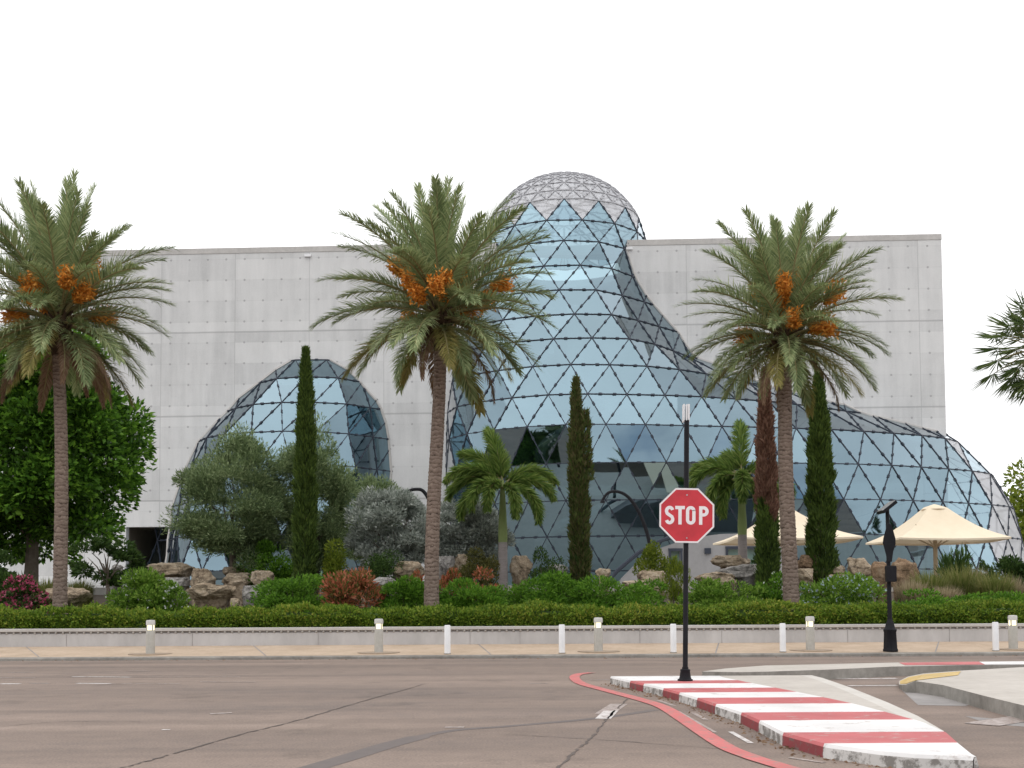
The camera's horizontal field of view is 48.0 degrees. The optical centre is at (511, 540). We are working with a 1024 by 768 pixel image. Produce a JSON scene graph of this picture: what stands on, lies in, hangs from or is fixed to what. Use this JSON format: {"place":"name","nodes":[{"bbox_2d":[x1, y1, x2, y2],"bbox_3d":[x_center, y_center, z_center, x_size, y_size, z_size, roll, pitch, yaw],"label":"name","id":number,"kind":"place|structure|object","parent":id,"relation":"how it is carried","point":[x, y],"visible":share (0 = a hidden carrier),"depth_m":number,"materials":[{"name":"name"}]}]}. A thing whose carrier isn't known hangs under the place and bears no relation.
{"place":"outdoors","nodes":[
{"label":"outdoors","id":0,"kind":"place"},
{"bbox_2d":[0,590,893,609],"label":"garden ground","id":1,"kind":"structure","parent":0,"point":[99,599],"depth_m":39.57,"materials":[{"name":"soil"}]},
{"bbox_2d":[0,548,20,602],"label":"shrub","id":2,"kind":"object","parent":1,"relation":"on","point":[5,573],"visible":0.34,"depth_m":32.95,"materials":[{"name":"green plant"}]},
{"bbox_2d":[0,573,52,612],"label":"bougainvillea","id":3,"kind":"object","parent":1,"relation":"on","point":[24,587],"visible":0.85,"depth_m":30.73,"materials":[{"name":"pink plant"}]},
{"bbox_2d":[30,576,68,597],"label":"grass clump","id":4,"kind":"object","parent":1,"relation":"on","point":[43,585],"visible":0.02,"depth_m":36.59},
{"bbox_2d":[40,587,92,613],"bbox_3d":[-12.359,1.790,31.992,1.264,1.002,0.977,0,-3,0],"label":"rock","id":5,"kind":"object","parent":1,"relation":"on","point":[77,596],"visible":0.48,"depth_m":31.79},
{"bbox_2d":[0,323,158,581],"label":"ficus tree","id":6,"kind":"object","parent":1,"relation":"on","point":[97,434],"visible":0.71,"depth_m":39.57,"materials":[{"name":"green plant"}]},
{"bbox_2d":[67,578,97,607],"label":"grass clump","id":7,"kind":"object","parent":1,"relation":"on","point":[81,584],"visible":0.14,"depth_m":36.32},
{"bbox_2d":[0,167,179,613],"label":"date palm","id":8,"kind":"object","parent":1,"relation":"on","point":[60,277],"visible":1,"depth_m":29.82,"materials":[{"name":"green plant"}]},
{"bbox_2d":[68,534,147,603],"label":"tree","id":9,"kind":"object","parent":1,"relation":"on","point":[132,554],"visible":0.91,"depth_m":35.97,"materials":[{"name":"green plant"}]},
{"bbox_2d":[104,566,174,609],"bbox_3d":[-10.149,1.498,31.485,1.966,1.638,1.825,0,-3,0],"label":"flowering bush","id":10,"kind":"object","parent":1,"relation":"on","point":[138,584],"visible":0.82,"depth_m":31.08,"materials":[{"name":"green plant"}]},
{"bbox_2d":[144,562,194,604],"bbox_3d":[-11.196,1.450,37.534,1.786,1.505,1.303,0,-3,0],"label":"rock","id":11,"kind":"object","parent":1,"relation":"on","point":[178,569],"visible":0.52,"depth_m":37.02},
{"bbox_2d":[158,579,190,611],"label":"flowering bush","id":12,"kind":"object","parent":1,"relation":"on","point":[171,586],"visible":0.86,"depth_m":30.88,"materials":[{"name":"green plant"}]},
{"bbox_2d":[166,577,190,601],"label":"rock","id":13,"kind":"object","parent":1,"relation":"on","point":[184,582],"visible":0.38,"depth_m":36.37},
{"bbox_2d":[190,568,215,605],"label":"rock","id":14,"kind":"object","parent":1,"relation":"on","point":[202,575],"visible":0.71,"depth_m":36.25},
{"bbox_2d":[186,583,235,609],"bbox_3d":[-9.168,1.766,35.015,1.609,0.952,1.116,0,-3,0],"label":"rock","id":15,"kind":"object","parent":1,"relation":"on","point":[210,594],"visible":0.89,"depth_m":34.71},
{"bbox_2d":[157,420,293,604],"bbox_3d":[-9.317,-0.855,38.017,4.481,6.386,3.916,0,-3,0],"label":"olive tree","id":16,"kind":"object","parent":1,"relation":"on","point":[211,531],"visible":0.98,"depth_m":37.32,"materials":[{"name":"green plant"}]},
{"bbox_2d":[222,572,252,606],"bbox_3d":[-8.795,1.615,36.990,1.047,1.212,0.793,1,-3,-24],"label":"rock","id":17,"kind":"object","parent":1,"relation":"on","point":[238,581],"visible":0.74,"depth_m":36.72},
{"bbox_2d":[242,585,270,607],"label":"rock","id":18,"kind":"object","parent":1,"relation":"on","point":[246,590],"visible":0.47,"depth_m":34.86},
{"bbox_2d":[250,570,274,607],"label":"rock","id":19,"kind":"object","parent":1,"relation":"on","point":[257,577],"visible":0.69,"depth_m":36.38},
{"bbox_2d":[236,538,293,592],"bbox_3d":[-7.960,1.047,37.547,2.255,2.292,1.969,0,-3,0],"label":"shrub","id":20,"kind":"object","parent":1,"relation":"on","point":[285,570],"visible":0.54,"depth_m":37.23,"materials":[{"name":"green plant"}]},
{"bbox_2d":[245,571,332,612],"bbox_3d":[-5.923,1.564,31.378,2.676,1.490,2.192,0,-3,0],"label":"shrub","id":21,"kind":"object","parent":1,"relation":"on","point":[283,590],"visible":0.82,"depth_m":31.20,"materials":[{"name":"green plant"}]},
{"bbox_2d":[289,345,320,599],"bbox_3d":[-6.500,-1.962,36.155,1.021,8.516,1.031,0,-3,0],"label":"cypress tree","id":22,"kind":"object","parent":1,"relation":"on","point":[304,521],"visible":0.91,"depth_m":35.95,"materials":[{"name":"green plant"}]},
{"bbox_2d":[269,412,363,599],"bbox_3d":[-6.872,-1.122,39.124,3.543,6.719,3.113,0,-3,-15],"label":"olive tree","id":23,"kind":"object","parent":1,"relation":"on","point":[337,484],"visible":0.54,"depth_m":38.56,"materials":[{"name":"green plant"}]},
{"bbox_2d":[315,538,357,594],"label":"shrub","id":24,"kind":"object","parent":1,"relation":"on","point":[332,562],"visible":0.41,"depth_m":35.82,"materials":[{"name":"green plant"}]},
{"bbox_2d":[318,565,388,610],"bbox_3d":[-4.274,1.477,30.886,1.784,1.644,1.467,2,-4,-34],"label":"red leaf shrub","id":25,"kind":"object","parent":1,"relation":"on","point":[343,589],"visible":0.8,"depth_m":30.69,"materials":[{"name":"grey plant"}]},
{"bbox_2d":[342,470,402,574],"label":"olive tree","id":26,"kind":"object","parent":1,"relation":"on","point":[370,481],"visible":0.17,"depth_m":41.96,"materials":[{"name":"green plant"}]},
{"bbox_2d":[364,549,404,588],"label":"shrub","id":27,"kind":"object","parent":1,"relation":"on","point":[381,565],"visible":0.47,"depth_m":35.41,"materials":[{"name":"green plant"}]},
{"bbox_2d":[343,485,445,579],"bbox_3d":[-3.878,0.228,38.048,3.458,4.202,3.129,0,-3,0],"label":"buttonwood","id":28,"kind":"object","parent":1,"relation":"on","point":[389,508],"visible":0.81,"depth_m":37.41,"materials":[{"name":"plant"}]},
{"bbox_2d":[375,574,440,608],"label":"shrub","id":29,"kind":"object","parent":1,"relation":"on","point":[409,593],"visible":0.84,"depth_m":30.67,"materials":[{"name":"green plant"}]},
{"bbox_2d":[392,561,424,603],"bbox_3d":[-3.275,1.425,36.525,1.063,1.556,0.741,0,-3,0],"label":"rock","id":30,"kind":"object","parent":1,"relation":"on","point":[409,567],"visible":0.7,"depth_m":36.24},
{"bbox_2d":[308,173,558,605],"bbox_3d":[-1.975,-3.703,30.197,6.668,11.870,6.446,0,-3,0],"label":"date palm","id":31,"kind":"object","parent":1,"relation":"on","point":[434,271],"visible":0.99,"depth_m":29.78,"materials":[{"name":"green plant"}]},
{"bbox_2d":[439,556,454,593],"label":"rock","id":32,"kind":"object","parent":1,"relation":"on","point":[446,563],"visible":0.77,"depth_m":36.86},
{"bbox_2d":[439,566,462,596],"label":"red leaf shrub","id":33,"kind":"object","parent":1,"relation":"on","point":[449,576],"visible":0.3,"depth_m":32.84,"materials":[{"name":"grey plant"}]},
{"bbox_2d":[454,554,468,577],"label":"rock","id":34,"kind":"object","parent":1,"relation":"on","point":[460,559],"visible":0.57,"depth_m":37.38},
{"bbox_2d":[424,496,516,575],"bbox_3d":[-1.435,0.284,38.629,3.280,3.907,3.048,0,-3,0],"label":"buttonwood","id":35,"kind":"object","parent":1,"relation":"on","point":[478,528],"visible":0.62,"depth_m":37.82,"materials":[{"name":"plant"}]},
{"bbox_2d":[439,576,507,608],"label":"shrub","id":36,"kind":"object","parent":1,"relation":"on","point":[463,596],"visible":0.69,"depth_m":30.76,"materials":[{"name":"green plant"}]},
{"bbox_2d":[456,547,500,587],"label":"shrub","id":37,"kind":"object","parent":1,"relation":"on","point":[483,563],"visible":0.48,"depth_m":35.29,"materials":[{"name":"green plant"}]},
{"bbox_2d":[466,565,500,602],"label":"red leaf shrub","id":38,"kind":"object","parent":1,"relation":"on","point":[483,572],"visible":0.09,"depth_m":33.10,"materials":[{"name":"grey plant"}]},
{"bbox_2d":[442,425,559,597],"bbox_3d":[-0.333,-0.922,37.178,3.907,5.983,3.229,0,-3,0],"label":"foxtail palm","id":39,"kind":"object","parent":1,"relation":"on","point":[487,480],"visible":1,"depth_m":36.91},
{"bbox_2d":[0,597,1023,628],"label":"hedge","id":40,"kind":"object","parent":1,"relation":"on","point":[521,614],"visible":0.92,"depth_m":27.39,"materials":[{"name":"green plant"}]},
{"bbox_2d":[3,171,1023,587],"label":"museum building","id":41,"kind":"structure","parent":1,"relation":"on","point":[619,341],"depth_m":62.51,"materials":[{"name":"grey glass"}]},
{"bbox_2d":[509,555,532,594],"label":"rock","id":42,"kind":"object","parent":1,"relation":"on","point":[520,567],"visible":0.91,"depth_m":37.29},
{"bbox_2d":[489,570,589,610],"bbox_3d":[0.886,1.524,31.933,3.276,1.496,2.688,0,-3,0],"label":"shrub","id":43,"kind":"object","parent":1,"relation":"on","point":[555,592],"visible":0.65,"depth_m":31.38,"materials":[{"name":"green plant"}]},
{"bbox_2d":[526,546,567,590],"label":"shrub","id":44,"kind":"object","parent":1,"relation":"on","point":[538,571],"visible":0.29,"depth_m":35.97,"materials":[{"name":"green plant"}]},
{"bbox_2d":[565,374,595,594],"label":"cypress tree","id":45,"kind":"object","parent":1,"relation":"on","point":[580,468],"visible":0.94,"depth_m":37.46,"materials":[{"name":"green plant"}]},
{"bbox_2d":[566,573,668,608],"bbox_3d":[2.890,1.559,31.490,2.949,1.390,2.508,0,-3,0],"label":"shrub","id":46,"kind":"object","parent":1,"relation":"on","point":[646,595],"visible":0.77,"depth_m":31.30,"materials":[{"name":"green plant"}]},
{"bbox_2d":[637,569,666,605],"bbox_3d":[4.329,1.519,35.460,0.971,1.292,0.621,0,-3,0],"label":"rock","id":47,"kind":"object","parent":1,"relation":"on","point":[653,574],"visible":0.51,"depth_m":35.29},
{"bbox_2d":[632,539,674,583],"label":"shrub","id":48,"kind":"object","parent":1,"relation":"on","point":[648,553],"visible":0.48,"depth_m":35.82,"materials":[{"name":"green plant"}]},
{"bbox_2d":[658,555,691,603],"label":"shrub","id":49,"kind":"object","parent":1,"relation":"on","point":[674,590],"visible":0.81,"depth_m":32.91,"materials":[{"name":"green plant"}]},
{"bbox_2d":[610,534,781,583],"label":"annex wall","id":50,"kind":"structure","parent":1,"relation":"on","point":[703,552],"depth_m":52.62,"materials":[{"name":"concrete"}]},
{"bbox_2d":[668,546,755,568],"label":"window frame","id":51,"kind":"structure","parent":50,"relation":"in","point":[726,547],"depth_m":52.58,"materials":[{"name":"metal"}]},
{"bbox_2d":[671,549,754,563],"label":"window","id":52,"kind":"structure","parent":50,"relation":"in","point":[750,552],"depth_m":52.88,"materials":[{"name":"grey glass"}]},
{"bbox_2d":[694,572,736,596],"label":"rock","id":53,"kind":"object","parent":1,"relation":"on","point":[724,577],"visible":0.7,"depth_m":35.64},
{"bbox_2d":[676,576,768,609],"bbox_3d":[5.668,1.587,30.970,2.472,1.280,2.027,0,-3,0],"label":"shrub","id":54,"kind":"object","parent":1,"relation":"on","point":[706,592],"visible":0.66,"depth_m":30.60,"materials":[{"name":"green plant"}]},
{"bbox_2d":[710,555,750,568],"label":"rock","id":55,"kind":"object","parent":1,"relation":"on","point":[722,561],"visible":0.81,"depth_m":37.74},
{"bbox_2d":[715,564,756,598],"bbox_3d":[7.394,1.399,36.984,1.788,1.296,1.318,0,-3,0],"label":"rock","id":56,"kind":"object","parent":1,"relation":"on","point":[744,573],"visible":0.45,"depth_m":36.51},
{"bbox_2d":[689,418,797,559],"bbox_3d":[7.527,-1.165,38.199,3.715,6.280,3.200,-2,-3,22],"label":"foxtail palm","id":57,"kind":"object","parent":1,"relation":"on","point":[725,465],"visible":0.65,"depth_m":37.99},
{"bbox_2d":[751,371,782,592],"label":"cypress tree","id":58,"kind":"object","parent":1,"relation":"on","point":[767,534],"visible":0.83,"depth_m":35.92,"materials":[{"name":"brown plant"}]},
{"bbox_2d":[751,571,782,609],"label":"flowering bush","id":59,"kind":"object","parent":1,"relation":"on","point":[776,582],"visible":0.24,"depth_m":30.99,"materials":[{"name":"green plant"}]},
{"bbox_2d":[674,199,903,609],"bbox_3d":[7.327,-3.449,30.873,6.211,11.264,5.881,0,-3,0],"label":"date palm","id":60,"kind":"object","parent":1,"relation":"on","point":[783,292],"visible":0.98,"depth_m":30.34,"materials":[{"name":"green plant"}]},
{"bbox_2d":[798,568,812,593],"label":"rock","id":61,"kind":"object","parent":1,"relation":"on","point":[805,575],"visible":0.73,"depth_m":36.06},
{"bbox_2d":[797,554,817,583],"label":"rock","id":62,"kind":"object","parent":1,"relation":"on","point":[805,561],"visible":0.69,"depth_m":36.81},
{"bbox_2d":[802,368,840,589],"bbox_3d":[9.970,-1.740,37.136,1.234,7.875,1.287,0,-3,0],"label":"cypress tree","id":63,"kind":"object","parent":1,"relation":"on","point":[821,502],"visible":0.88,"depth_m":36.87,"materials":[{"name":"green plant"}]},
{"bbox_2d":[799,570,886,605],"bbox_3d":[8.943,1.512,31.749,2.784,1.433,2.280,0,-3,0],"label":"flowering bush","id":64,"kind":"object","parent":1,"relation":"on","point":[847,588],"visible":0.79,"depth_m":31.36,"materials":[{"name":"green plant"}]},
{"bbox_2d":[847,557,870,576],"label":"rock","id":65,"kind":"object","parent":1,"relation":"on","point":[861,565],"visible":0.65,"depth_m":36.76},
{"bbox_2d":[871,561,891,603],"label":"rock","id":66,"kind":"object","parent":1,"relation":"on","point":[878,571],"visible":0.46,"depth_m":35.43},
{"bbox_2d":[891,557,919,601],"bbox_3d":[11.994,1.319,35.202,0.854,1.636,0.650,0,-3,0],"label":"rock","id":67,"kind":"object","parent":1,"relation":"on","point":[905,567],"visible":0.44,"depth_m":34.94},
{"bbox_2d":[892,578,927,602],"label":"grass clump","id":68,"kind":"object","parent":1,"relation":"on","point":[899,594],"visible":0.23,"depth_m":31.72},
{"bbox_2d":[872,588,956,605],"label":"shrub","id":69,"kind":"object","parent":1,"relation":"on","point":[940,599],"visible":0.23,"depth_m":30.27,"materials":[{"name":"green plant"}]},
{"bbox_2d":[906,568,953,591],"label":"grass clump","id":70,"kind":"object","parent":1,"relation":"on","point":[932,581],"visible":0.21,"depth_m":33.12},
{"bbox_2d":[866,504,1010,579],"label":"parasol","id":71,"kind":"object","parent":1,"relation":"on","point":[934,526],"visible":0.9,"depth_m":44.13,"materials":[{"name":"beige fabric"}]},
{"bbox_2d":[922,585,964,601],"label":"grass clump","id":72,"kind":"object","parent":1,"relation":"on","point":[946,592],"visible":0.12,"depth_m":31.25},
{"bbox_2d":[932,543,975,579],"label":"shrub","id":73,"kind":"object","parent":1,"relation":"on","point":[947,560],"visible":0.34,"depth_m":40.95,"materials":[{"name":"green plant"}]},
{"bbox_2d":[930,561,989,598],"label":"grass clump","id":74,"kind":"object","parent":1,"relation":"on","point":[962,580],"visible":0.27,"depth_m":34.00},
{"bbox_2d":[947,590,1023,608],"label":"shrub","id":75,"kind":"object","parent":1,"relation":"on","point":[1016,596],"visible":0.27,"depth_m":30.04,"materials":[{"name":"green plant"}]},
{"bbox_2d":[967,569,1019,595],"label":"grass clump","id":76,"kind":"object","parent":1,"relation":"on","point":[993,583],"visible":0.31,"depth_m":32.64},
{"bbox_2d":[968,281,1023,409],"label":"fan palm","id":77,"kind":"object","parent":1,"relation":"on","point":[1017,328],"visible":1,"depth_m":30.39,"materials":[{"name":"green plant"}]},
{"bbox_2d":[981,553,1023,585],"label":"shrub","id":78,"kind":"object","parent":1,"relation":"on","point":[1011,565],"visible":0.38,"depth_m":34.59,"materials":[{"name":"green plant"}]},
{"bbox_2d":[1001,457,1023,541],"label":"broadleaf tree","id":79,"kind":"object","parent":1,"relation":"on","point":[1016,501],"visible":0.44,"depth_m":84.51,"materials":[{"name":"green plant"}]},
{"bbox_2d":[93,584,892,594],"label":"terrace","id":80,"kind":"structure","parent":0,"point":[100,591],"depth_m":42.46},
{"bbox_2d":[600,490,650,567],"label":"street lamp","id":81,"kind":"object","parent":80,"relation":"on","point":[628,497],"visible":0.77,"depth_m":47.08,"materials":[{"name":"metal"}]},
{"bbox_2d":[713,508,862,546],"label":"parasol","id":82,"kind":"object","parent":80,"relation":"on","point":[841,537],"visible":0.3,"depth_m":44.68,"materials":[{"name":"beige fabric"}]},
{"bbox_2d":[0,652,1023,767],"bbox_3d":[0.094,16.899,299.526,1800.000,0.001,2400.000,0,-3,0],"label":"road","id":83,"kind":"structure","parent":0,"point":[181,700],"depth_m":12.09,"materials":[{"name":"asphalt"}]},
{"bbox_2d":[0,684,719,767],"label":"road crack","id":84,"kind":"object","parent":83,"relation":"on","point":[572,753],"visible":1,"depth_m":10.14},
{"bbox_2d":[2,676,898,742],"bbox_3d":[-1.289,1.943,14.089,13.394,0.001,8.202,-1,-3,6],"label":"road marking","id":85,"kind":"object","parent":83,"relation":"on","point":[604,714],"visible":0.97,"depth_m":12.40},
{"bbox_2d":[298,710,656,767],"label":"road patch","id":86,"kind":"object","parent":83,"relation":"on","point":[350,756],"visible":1,"depth_m":9.59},
{"bbox_2d":[0,652,1023,660],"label":"kerb","id":87,"kind":"structure","parent":83,"relation":"on","point":[511,656],"depth_m":24.06,"materials":[{"name":"concrete"}]},
{"bbox_2d":[110,679,1023,762],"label":"road marking","id":88,"kind":"object","parent":83,"relation":"on","point":[1000,721],"visible":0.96,"depth_m":11.34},
{"bbox_2d":[569,672,798,767],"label":"road marking","id":89,"kind":"object","parent":83,"relation":"on","point":[704,733],"visible":1,"depth_m":10.59,"materials":[{"name":"red paint"}]},
{"bbox_2d":[610,675,978,767],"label":"traffic island","id":90,"kind":"structure","parent":83,"relation":"on","point":[820,716],"depth_m":10.79,"materials":[{"name":"white paint"}]},
{"bbox_2d":[659,404,713,680],"bbox_3d":[2.376,0.012,15.703,0.751,3.784,0.215,1,-3,0],"label":"stop sign","id":91,"kind":"object","parent":90,"relation":"on","point":[686,515],"visible":1,"depth_m":15.66,"materials":[{"name":"metal"}]},
{"bbox_2d":[702,661,1023,679],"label":"traffic island","id":92,"kind":"structure","parent":83,"relation":"on","point":[844,671],"depth_m":17.83,"materials":[{"name":"concrete"}]},
{"bbox_2d":[901,661,1023,664],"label":"road marking","id":93,"kind":"object","parent":92,"relation":"on","point":[962,663],"visible":1,"depth_m":18.54,"materials":[{"name":"white paint"}]},
{"bbox_2d":[899,667,1023,719],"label":"traffic island","id":94,"kind":"structure","parent":83,"relation":"on","point":[1000,691],"depth_m":13.88,"materials":[{"name":"concrete"}]},
{"bbox_2d":[900,671,960,683],"bbox_3d":[5.661,1.890,15.761,0.721,0.100,2.185,-3,-4,42],"label":"road marking","id":95,"kind":"object","parent":94,"relation":"on","point":[921,677],"visible":1,"depth_m":15.71,"materials":[{"name":"yellow paint"}]},
{"bbox_2d":[902,690,1023,726],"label":"gutter","id":96,"kind":"object","parent":83,"relation":"on","point":[920,699],"visible":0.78,"depth_m":13.40,"materials":[{"name":"concrete"}]},
{"bbox_2d":[0,641,1023,656],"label":"sidewalk","id":97,"kind":"structure","parent":0,"point":[466,649],"depth_m":25.55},
{"bbox_2d":[128,620,171,655],"bbox_3d":[-7.821,2.095,24.877,0.920,0.760,0.920,0,-3,0],"label":"bollard light","id":98,"kind":"object","parent":97,"relation":"on","point":[150,637],"visible":0.97,"depth_m":24.80,"materials":[{"name":"concrete"}]},
{"bbox_2d":[358,619,399,653],"bbox_3d":[-2.881,2.067,24.877,0.920,0.760,0.920,0,-3,0],"label":"bollard light","id":99,"kind":"object","parent":97,"relation":"on","point":[378,638],"visible":0.98,"depth_m":24.79,"materials":[{"name":"concrete"}]},
{"bbox_2d":[444,625,450,653],"bbox_3d":[-1.371,2.099,24.424,0.150,0.610,0.146,0,-3,0],"label":"white post","id":100,"kind":"object","parent":97,"relation":"on","point":[447,639],"visible":1,"depth_m":24.37,"materials":[{"name":"paint"}]},
{"bbox_2d":[0,623,1023,646],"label":"retaining wall","id":101,"kind":"structure","parent":97,"relation":"on","point":[433,635],"depth_m":26.95,"materials":[{"name":"concrete"}]},
{"bbox_2d":[559,624,564,652],"bbox_3d":[1.059,2.086,24.424,0.150,0.610,0.146,0,-3,0],"label":"white post","id":102,"kind":"object","parent":97,"relation":"on","point":[561,638],"visible":1,"depth_m":24.37,"materials":[{"name":"plastic"}]},
{"bbox_2d":[577,617,619,652],"bbox_3d":[1.867,2.041,24.877,0.920,0.760,0.920,0,-3,0],"label":"bollard light","id":103,"kind":"object","parent":97,"relation":"on","point":[598,637],"visible":0.99,"depth_m":24.79,"materials":[{"name":"concrete"}]},
{"bbox_2d":[670,624,676,652],"bbox_3d":[3.426,2.072,24.424,0.150,0.610,0.146,0,-3,0],"label":"white post","id":104,"kind":"object","parent":97,"relation":"on","point":[673,647],"visible":1,"depth_m":24.37,"materials":[{"name":"plastic"}]},
{"bbox_2d":[779,623,785,651],"bbox_3d":[5.749,2.059,24.424,0.150,0.610,0.146,0,-3,0],"label":"white post","id":105,"kind":"object","parent":97,"relation":"on","point":[782,628],"visible":1,"depth_m":24.37,"materials":[{"name":"plastic"}]},
{"bbox_2d":[790,616,832,651],"bbox_3d":[6.449,2.015,24.877,0.920,0.760,0.920,0,-3,0],"label":"bollard light","id":106,"kind":"object","parent":97,"relation":"on","point":[810,636],"visible":0.99,"depth_m":24.80,"materials":[{"name":"concrete"}]},
{"bbox_2d":[877,500,897,651],"bbox_3d":[8.020,0.752,24.472,0.334,3.201,0.420,0,-3,0],"label":"beacon pole","id":107,"kind":"object","parent":97,"relation":"on","point":[890,629],"visible":1,"depth_m":24.41,"materials":[{"name":"metal"}]},
{"bbox_2d":[992,622,999,650],"bbox_3d":[10.269,2.034,24.424,0.150,0.610,0.146,0,-3,0],"label":"white post","id":108,"kind":"object","parent":97,"relation":"on","point":[995,636],"visible":1,"depth_m":24.37,"materials":[{"name":"plastic"}]},
{"bbox_2d":[991,615,1023,650],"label":"bollard light","id":109,"kind":"object","parent":97,"relation":"on","point":[1012,634],"visible":0.95,"depth_m":24.80,"materials":[{"name":"concrete"}]},
{"bbox_2d":[0,0,1023,564],"label":"sky","id":110,"kind":"structure","parent":0,"point":[197,123],"materials":[{"name":"white"}]},
{"bbox_2d":[14,655,1016,767],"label":"leaf litter","id":111,"kind":"object","parent":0,"point":[780,747],"visible":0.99,"depth_m":11.66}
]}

